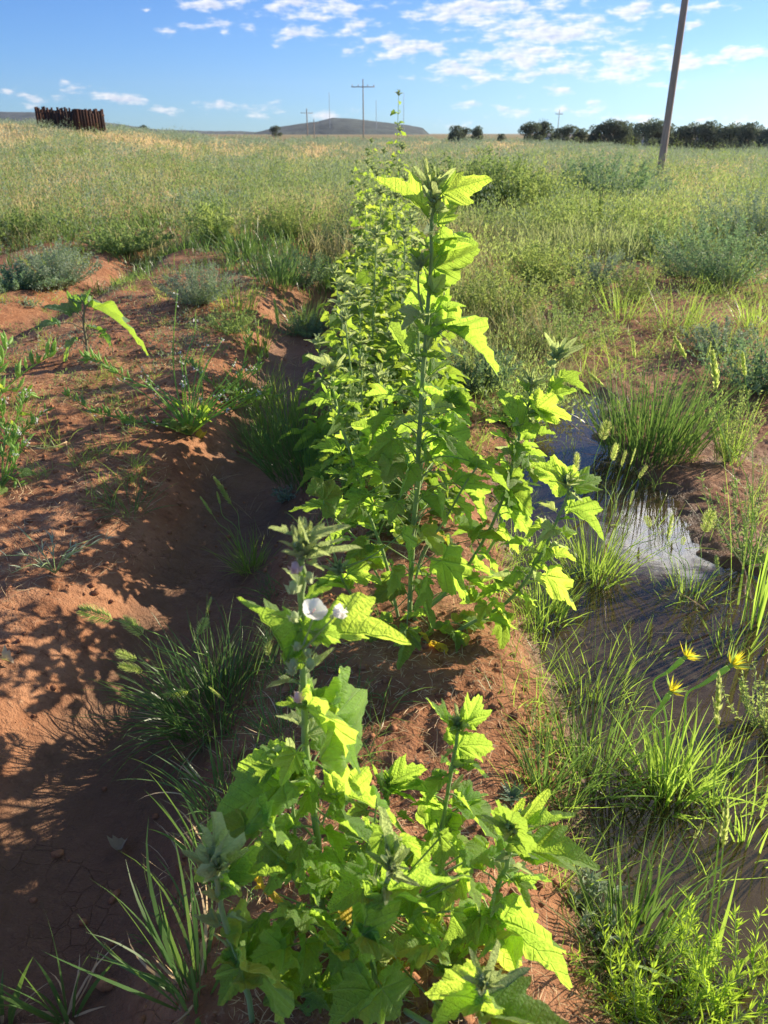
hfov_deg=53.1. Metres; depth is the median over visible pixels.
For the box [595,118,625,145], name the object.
juniper tree
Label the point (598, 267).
weed
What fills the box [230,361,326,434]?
grass tuft
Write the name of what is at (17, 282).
weed
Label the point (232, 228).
dead leaf
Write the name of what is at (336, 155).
sage mounds
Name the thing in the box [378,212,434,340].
mallow plant
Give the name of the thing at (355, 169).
mallow plant
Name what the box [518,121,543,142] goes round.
juniper tree
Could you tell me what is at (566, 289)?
weed
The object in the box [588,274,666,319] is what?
grass tuft
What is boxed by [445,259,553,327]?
weed
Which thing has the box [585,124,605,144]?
juniper tree
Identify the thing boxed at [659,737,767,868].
grass tuft
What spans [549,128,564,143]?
juniper tree
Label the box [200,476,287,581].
grass tuft
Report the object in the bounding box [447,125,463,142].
juniper tree
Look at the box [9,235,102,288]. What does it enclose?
shrub
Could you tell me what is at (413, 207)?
mallow plant
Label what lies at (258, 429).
grass tuft
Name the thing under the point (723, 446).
grass tuft
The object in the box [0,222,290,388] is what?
silver bed weeds
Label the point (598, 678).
grass tuft
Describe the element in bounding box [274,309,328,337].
weed
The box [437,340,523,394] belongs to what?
weed
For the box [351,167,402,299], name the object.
mallow plant
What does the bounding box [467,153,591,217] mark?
weed
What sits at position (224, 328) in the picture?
weed
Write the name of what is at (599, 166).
weed
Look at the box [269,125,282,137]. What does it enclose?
juniper tree
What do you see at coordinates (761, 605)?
grass tuft
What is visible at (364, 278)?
mallow plant
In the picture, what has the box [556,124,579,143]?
juniper tree
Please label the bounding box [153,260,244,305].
weed
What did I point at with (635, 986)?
weed
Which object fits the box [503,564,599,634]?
grass tuft
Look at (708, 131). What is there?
juniper tree
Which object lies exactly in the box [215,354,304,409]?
grass tuft
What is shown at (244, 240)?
grass tuft
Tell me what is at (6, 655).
dead leaf
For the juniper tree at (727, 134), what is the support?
on the ground at (52, 784)
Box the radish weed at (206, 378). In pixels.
[186,326,286,409]
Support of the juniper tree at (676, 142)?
on the ground at (52, 784)
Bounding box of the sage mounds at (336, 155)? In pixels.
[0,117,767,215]
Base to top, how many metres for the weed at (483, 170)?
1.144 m
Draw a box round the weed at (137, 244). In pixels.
[75,219,177,254]
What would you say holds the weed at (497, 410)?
on the ground at (52, 784)
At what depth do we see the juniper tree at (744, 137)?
76.83 m
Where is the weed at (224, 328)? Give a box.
[184,302,268,335]
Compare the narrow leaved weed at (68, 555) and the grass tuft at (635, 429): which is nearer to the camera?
the narrow leaved weed at (68, 555)
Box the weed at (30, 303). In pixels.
[17,296,43,307]
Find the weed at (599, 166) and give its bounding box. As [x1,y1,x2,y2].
[538,148,678,202]
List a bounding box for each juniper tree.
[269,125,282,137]
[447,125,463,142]
[459,126,471,140]
[471,125,483,141]
[497,133,505,140]
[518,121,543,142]
[532,118,553,140]
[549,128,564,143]
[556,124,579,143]
[571,128,588,143]
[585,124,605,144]
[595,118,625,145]
[610,121,633,146]
[624,122,645,145]
[635,117,669,147]
[648,123,675,148]
[667,126,687,148]
[675,121,704,149]
[692,120,722,149]
[709,126,737,150]
[713,122,752,151]
[731,121,764,150]
[747,127,767,149]
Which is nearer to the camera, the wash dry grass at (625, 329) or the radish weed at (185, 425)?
the radish weed at (185, 425)
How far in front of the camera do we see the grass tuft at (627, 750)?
1.68 m
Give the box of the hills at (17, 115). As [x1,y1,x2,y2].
[0,112,253,133]
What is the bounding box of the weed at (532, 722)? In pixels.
[519,701,586,776]
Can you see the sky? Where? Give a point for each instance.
(498, 66)
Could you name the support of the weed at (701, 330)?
on the ground at (52, 784)
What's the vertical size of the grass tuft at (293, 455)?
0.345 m
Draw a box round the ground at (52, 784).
[0,128,767,1023]
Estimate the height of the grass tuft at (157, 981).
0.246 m
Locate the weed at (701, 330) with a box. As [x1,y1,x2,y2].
[679,315,762,354]
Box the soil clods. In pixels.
[0,298,703,1023]
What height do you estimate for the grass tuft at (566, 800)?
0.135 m
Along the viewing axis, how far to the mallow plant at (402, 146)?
6.33 m
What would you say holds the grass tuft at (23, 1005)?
on the ground at (52, 784)
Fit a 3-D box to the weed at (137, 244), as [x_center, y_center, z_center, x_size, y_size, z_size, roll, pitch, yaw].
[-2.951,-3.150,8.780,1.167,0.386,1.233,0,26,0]
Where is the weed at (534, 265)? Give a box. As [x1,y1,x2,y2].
[491,232,599,286]
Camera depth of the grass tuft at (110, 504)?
2.70 m
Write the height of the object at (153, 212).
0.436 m
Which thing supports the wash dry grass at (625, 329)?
on the ground at (52, 784)
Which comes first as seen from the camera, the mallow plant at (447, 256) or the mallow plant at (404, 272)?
the mallow plant at (447, 256)
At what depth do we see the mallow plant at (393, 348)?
2.96 m
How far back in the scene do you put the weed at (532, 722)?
1.69 m
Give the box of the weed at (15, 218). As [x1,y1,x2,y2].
[0,204,74,238]
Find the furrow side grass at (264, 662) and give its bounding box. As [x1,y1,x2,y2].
[120,268,430,956]
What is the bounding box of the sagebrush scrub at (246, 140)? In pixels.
[0,116,767,178]
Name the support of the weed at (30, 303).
on the ground at (52, 784)
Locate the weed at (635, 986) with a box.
[566,900,759,1023]
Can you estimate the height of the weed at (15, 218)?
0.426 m
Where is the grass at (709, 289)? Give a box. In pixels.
[474,232,767,386]
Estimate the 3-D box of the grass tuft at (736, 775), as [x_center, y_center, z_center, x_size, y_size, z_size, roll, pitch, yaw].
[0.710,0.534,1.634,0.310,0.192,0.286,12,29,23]
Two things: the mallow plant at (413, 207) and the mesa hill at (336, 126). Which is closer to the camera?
the mallow plant at (413, 207)
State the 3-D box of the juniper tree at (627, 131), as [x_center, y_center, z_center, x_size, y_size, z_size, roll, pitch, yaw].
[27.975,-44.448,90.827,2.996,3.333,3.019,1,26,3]
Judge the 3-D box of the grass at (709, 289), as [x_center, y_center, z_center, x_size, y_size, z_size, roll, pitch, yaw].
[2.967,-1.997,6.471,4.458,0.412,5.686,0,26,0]
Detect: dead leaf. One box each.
[0,645,13,662]
[107,835,127,849]
[195,428,206,437]
[227,225,237,237]
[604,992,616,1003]
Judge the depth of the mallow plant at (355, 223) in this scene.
6.75 m
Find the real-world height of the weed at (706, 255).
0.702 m
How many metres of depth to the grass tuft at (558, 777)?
1.56 m
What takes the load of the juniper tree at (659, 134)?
on the ground at (52, 784)
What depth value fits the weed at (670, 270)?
7.31 m
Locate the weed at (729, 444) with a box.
[699,383,767,461]
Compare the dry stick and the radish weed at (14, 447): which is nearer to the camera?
the radish weed at (14, 447)
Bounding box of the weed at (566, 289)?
[540,259,613,312]
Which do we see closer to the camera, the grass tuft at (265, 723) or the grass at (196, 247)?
the grass tuft at (265, 723)
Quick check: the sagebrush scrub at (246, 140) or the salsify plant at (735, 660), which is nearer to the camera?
the salsify plant at (735, 660)
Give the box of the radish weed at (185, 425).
[61,289,269,434]
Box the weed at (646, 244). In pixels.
[614,214,716,254]
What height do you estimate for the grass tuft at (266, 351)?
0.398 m
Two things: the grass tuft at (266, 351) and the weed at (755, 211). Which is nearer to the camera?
the grass tuft at (266, 351)
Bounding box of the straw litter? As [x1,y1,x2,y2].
[0,271,613,1023]
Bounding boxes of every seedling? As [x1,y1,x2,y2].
[270,483,297,503]
[569,860,627,946]
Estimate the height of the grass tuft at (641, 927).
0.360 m
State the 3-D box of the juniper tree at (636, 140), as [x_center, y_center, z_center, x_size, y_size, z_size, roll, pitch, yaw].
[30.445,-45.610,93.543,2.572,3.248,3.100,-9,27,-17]
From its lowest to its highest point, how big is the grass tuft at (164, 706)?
0.467 m
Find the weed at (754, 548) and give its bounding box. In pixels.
[697,457,767,569]
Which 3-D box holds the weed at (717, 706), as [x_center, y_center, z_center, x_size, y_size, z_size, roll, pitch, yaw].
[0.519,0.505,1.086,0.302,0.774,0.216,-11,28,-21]
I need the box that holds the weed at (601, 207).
[508,190,679,231]
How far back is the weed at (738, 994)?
1.24 m
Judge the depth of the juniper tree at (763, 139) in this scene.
75.18 m
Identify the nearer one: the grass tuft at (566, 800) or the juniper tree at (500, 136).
the grass tuft at (566, 800)
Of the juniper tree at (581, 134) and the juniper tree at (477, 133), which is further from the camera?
the juniper tree at (581, 134)
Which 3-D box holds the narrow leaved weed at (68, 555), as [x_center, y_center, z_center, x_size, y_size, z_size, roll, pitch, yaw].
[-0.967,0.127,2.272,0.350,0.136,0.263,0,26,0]
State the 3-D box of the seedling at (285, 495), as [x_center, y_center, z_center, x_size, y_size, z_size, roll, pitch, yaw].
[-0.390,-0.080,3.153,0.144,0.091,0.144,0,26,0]
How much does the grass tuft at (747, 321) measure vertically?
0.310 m
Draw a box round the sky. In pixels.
[0,0,767,133]
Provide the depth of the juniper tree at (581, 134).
94.77 m
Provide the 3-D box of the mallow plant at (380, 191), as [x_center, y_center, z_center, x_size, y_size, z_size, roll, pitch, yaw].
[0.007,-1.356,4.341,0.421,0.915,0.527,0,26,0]
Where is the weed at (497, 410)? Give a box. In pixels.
[478,374,567,428]
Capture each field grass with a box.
[0,121,767,265]
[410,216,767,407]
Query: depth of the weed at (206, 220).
8.90 m
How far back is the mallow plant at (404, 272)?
3.82 m
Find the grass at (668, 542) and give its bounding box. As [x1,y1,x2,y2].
[519,349,767,672]
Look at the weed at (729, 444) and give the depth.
3.17 m
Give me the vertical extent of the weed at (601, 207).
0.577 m
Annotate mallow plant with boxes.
[181,516,599,1023]
[279,292,377,467]
[289,155,603,669]
[297,307,402,499]
[314,233,394,386]
[320,224,415,409]
[331,197,385,323]
[341,157,393,273]
[348,138,379,236]
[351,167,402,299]
[351,184,421,338]
[357,253,466,448]
[358,226,425,375]
[358,318,471,545]
[362,148,404,258]
[365,192,419,317]
[372,141,416,278]
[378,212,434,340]
[381,89,412,244]
[382,172,426,291]
[394,267,469,410]
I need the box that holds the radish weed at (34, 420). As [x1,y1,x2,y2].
[0,386,54,443]
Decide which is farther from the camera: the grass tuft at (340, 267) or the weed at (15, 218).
the weed at (15, 218)
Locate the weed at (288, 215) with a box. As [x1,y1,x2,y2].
[242,195,327,241]
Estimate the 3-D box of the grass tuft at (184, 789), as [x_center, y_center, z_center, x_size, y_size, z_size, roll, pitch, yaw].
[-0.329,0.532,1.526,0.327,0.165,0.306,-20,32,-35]
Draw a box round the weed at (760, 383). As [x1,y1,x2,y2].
[687,331,767,394]
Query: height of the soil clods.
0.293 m
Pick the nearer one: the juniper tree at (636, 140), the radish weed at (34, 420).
the radish weed at (34, 420)
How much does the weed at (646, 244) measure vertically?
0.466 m
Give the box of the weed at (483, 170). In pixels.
[409,144,546,217]
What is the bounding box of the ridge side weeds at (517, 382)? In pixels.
[445,233,767,437]
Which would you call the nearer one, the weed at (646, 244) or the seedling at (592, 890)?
the seedling at (592, 890)
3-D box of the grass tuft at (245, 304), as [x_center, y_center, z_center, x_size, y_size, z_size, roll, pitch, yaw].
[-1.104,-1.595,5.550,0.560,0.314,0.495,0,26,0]
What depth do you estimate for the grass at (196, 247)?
8.32 m
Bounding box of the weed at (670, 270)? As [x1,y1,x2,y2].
[634,247,737,277]
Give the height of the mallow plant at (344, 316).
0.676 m
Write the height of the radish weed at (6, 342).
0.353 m
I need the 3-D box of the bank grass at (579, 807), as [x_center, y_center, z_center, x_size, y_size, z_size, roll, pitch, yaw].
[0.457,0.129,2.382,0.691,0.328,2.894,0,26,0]
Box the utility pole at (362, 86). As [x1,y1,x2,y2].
[351,79,374,137]
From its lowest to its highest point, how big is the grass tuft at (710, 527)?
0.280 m
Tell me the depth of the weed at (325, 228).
9.28 m
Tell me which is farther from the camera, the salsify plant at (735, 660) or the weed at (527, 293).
the weed at (527, 293)
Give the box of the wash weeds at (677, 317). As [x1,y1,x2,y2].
[556,242,767,411]
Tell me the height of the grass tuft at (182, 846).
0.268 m
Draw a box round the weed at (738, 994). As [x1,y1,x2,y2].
[625,923,767,1023]
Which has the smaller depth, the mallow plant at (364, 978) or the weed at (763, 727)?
the mallow plant at (364, 978)
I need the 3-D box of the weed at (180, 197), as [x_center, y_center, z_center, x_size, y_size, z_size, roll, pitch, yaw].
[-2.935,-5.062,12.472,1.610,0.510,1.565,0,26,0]
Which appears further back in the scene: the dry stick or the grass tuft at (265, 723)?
the dry stick
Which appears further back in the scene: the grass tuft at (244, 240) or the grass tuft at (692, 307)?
the grass tuft at (244, 240)
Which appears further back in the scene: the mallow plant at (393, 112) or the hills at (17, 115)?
the hills at (17, 115)
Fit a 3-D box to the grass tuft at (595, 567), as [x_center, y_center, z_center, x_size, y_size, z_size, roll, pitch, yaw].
[0.710,0.010,2.414,0.464,0.460,0.632,23,34,38]
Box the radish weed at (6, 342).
[0,329,62,397]
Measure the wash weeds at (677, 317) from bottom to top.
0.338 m
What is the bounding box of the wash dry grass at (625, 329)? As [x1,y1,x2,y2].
[473,243,767,371]
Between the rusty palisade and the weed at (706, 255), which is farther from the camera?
the rusty palisade
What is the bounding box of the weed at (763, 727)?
[720,656,767,745]
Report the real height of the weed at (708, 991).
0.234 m
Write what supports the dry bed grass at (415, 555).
on the ground at (52, 784)
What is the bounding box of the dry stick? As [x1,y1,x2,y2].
[32,441,66,449]
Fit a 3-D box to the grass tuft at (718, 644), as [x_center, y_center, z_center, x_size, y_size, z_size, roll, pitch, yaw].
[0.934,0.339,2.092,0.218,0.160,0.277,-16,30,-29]
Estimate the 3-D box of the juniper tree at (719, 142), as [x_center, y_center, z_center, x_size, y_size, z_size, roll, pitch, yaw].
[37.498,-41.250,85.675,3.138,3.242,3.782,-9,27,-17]
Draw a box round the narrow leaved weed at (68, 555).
[0,521,116,573]
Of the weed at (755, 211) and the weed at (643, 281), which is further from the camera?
the weed at (755, 211)
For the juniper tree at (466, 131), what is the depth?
86.65 m
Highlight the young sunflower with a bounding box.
[28,288,148,362]
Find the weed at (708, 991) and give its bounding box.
[664,888,767,1023]
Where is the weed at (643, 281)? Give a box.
[610,250,668,301]
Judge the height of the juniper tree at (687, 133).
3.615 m
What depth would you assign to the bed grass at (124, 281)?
3.92 m
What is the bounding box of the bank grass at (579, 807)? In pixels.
[458,387,767,1023]
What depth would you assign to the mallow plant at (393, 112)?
8.10 m
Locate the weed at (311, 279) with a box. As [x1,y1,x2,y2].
[269,244,335,287]
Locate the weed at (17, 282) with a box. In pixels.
[0,263,76,292]
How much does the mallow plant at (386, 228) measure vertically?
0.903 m
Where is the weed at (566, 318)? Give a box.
[497,294,620,349]
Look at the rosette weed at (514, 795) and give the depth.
1.51 m
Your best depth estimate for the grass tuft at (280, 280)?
6.57 m
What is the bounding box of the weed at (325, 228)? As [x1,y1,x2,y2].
[298,223,351,255]
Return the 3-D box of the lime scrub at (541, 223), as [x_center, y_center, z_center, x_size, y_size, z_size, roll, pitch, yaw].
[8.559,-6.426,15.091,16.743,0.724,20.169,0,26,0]
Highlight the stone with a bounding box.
[95,978,116,991]
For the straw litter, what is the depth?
1.86 m
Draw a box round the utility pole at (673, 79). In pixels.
[657,0,688,173]
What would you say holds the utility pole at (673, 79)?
on the ground at (52, 784)
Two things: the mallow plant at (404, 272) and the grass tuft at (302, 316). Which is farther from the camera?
the grass tuft at (302, 316)
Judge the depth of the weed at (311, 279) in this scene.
7.21 m
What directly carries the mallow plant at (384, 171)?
on the ground at (52, 784)
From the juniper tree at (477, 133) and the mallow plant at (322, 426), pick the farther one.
the juniper tree at (477, 133)
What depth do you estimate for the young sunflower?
4.26 m
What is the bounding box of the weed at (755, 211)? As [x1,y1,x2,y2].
[693,173,767,243]
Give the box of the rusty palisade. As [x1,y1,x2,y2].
[34,106,105,134]
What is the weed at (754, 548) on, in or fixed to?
on the ground at (52, 784)
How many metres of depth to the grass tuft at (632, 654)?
2.12 m
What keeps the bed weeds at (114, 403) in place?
on the ground at (52, 784)
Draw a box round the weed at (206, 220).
[182,194,234,244]
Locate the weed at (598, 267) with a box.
[560,248,639,286]
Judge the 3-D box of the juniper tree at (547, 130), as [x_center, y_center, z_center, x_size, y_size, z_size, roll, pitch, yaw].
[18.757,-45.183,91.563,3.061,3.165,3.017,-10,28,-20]
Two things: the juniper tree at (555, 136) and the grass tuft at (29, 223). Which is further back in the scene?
the juniper tree at (555, 136)
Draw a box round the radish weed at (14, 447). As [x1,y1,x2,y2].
[0,422,35,494]
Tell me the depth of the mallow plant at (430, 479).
2.37 m
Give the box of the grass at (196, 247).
[0,208,357,299]
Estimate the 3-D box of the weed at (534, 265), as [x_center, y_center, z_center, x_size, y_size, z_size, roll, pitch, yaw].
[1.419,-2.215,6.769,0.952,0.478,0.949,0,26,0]
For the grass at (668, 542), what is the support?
on the ground at (52, 784)
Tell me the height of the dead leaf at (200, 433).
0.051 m
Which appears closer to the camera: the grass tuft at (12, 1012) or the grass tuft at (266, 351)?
the grass tuft at (12, 1012)
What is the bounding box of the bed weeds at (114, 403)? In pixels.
[0,237,249,474]
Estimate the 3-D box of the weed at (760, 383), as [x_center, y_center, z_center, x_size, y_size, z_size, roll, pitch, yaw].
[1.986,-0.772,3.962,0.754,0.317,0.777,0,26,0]
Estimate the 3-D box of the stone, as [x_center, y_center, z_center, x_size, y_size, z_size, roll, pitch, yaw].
[-0.493,0.839,1.365,0.045,0.021,0.021,0,26,0]
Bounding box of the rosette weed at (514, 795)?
[498,780,528,806]
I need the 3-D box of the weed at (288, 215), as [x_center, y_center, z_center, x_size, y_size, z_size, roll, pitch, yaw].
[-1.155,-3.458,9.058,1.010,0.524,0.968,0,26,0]
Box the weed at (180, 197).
[156,183,249,214]
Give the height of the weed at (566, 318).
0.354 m
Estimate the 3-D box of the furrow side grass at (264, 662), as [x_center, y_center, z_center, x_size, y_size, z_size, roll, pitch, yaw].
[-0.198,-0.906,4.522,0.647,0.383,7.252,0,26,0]
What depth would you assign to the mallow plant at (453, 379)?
3.48 m
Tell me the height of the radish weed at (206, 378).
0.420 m
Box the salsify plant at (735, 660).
[583,642,767,837]
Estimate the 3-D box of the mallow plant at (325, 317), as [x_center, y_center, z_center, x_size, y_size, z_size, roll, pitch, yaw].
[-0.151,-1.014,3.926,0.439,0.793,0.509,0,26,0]
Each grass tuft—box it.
[0,925,120,1023]
[0,958,47,1023]
[1,211,51,240]
[41,816,316,1023]
[68,594,313,802]
[83,465,178,525]
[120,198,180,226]
[121,710,287,836]
[150,737,262,919]
[193,272,266,315]
[198,673,324,753]
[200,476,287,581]
[204,219,287,260]
[206,389,311,459]
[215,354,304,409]
[224,391,358,492]
[229,235,308,292]
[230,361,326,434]
[231,298,327,358]
[273,292,326,328]
[316,254,351,288]
[501,699,614,827]
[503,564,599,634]
[504,651,688,816]
[518,420,683,610]
[530,760,611,819]
[531,622,660,712]
[531,795,747,1023]
[564,334,759,469]
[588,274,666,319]
[603,616,679,671]
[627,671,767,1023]
[634,274,722,329]
[642,508,751,614]
[651,706,767,836]
[659,335,767,687]
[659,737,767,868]
[686,610,767,679]
[706,397,765,471]
[711,290,767,330]
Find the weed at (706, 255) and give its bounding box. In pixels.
[649,204,767,288]
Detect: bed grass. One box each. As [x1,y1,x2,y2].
[0,232,292,509]
[1,261,766,903]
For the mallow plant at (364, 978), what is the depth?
0.98 m
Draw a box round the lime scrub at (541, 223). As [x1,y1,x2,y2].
[408,157,767,296]
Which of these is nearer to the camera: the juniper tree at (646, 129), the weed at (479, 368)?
the weed at (479, 368)
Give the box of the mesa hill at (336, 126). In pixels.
[247,118,428,134]

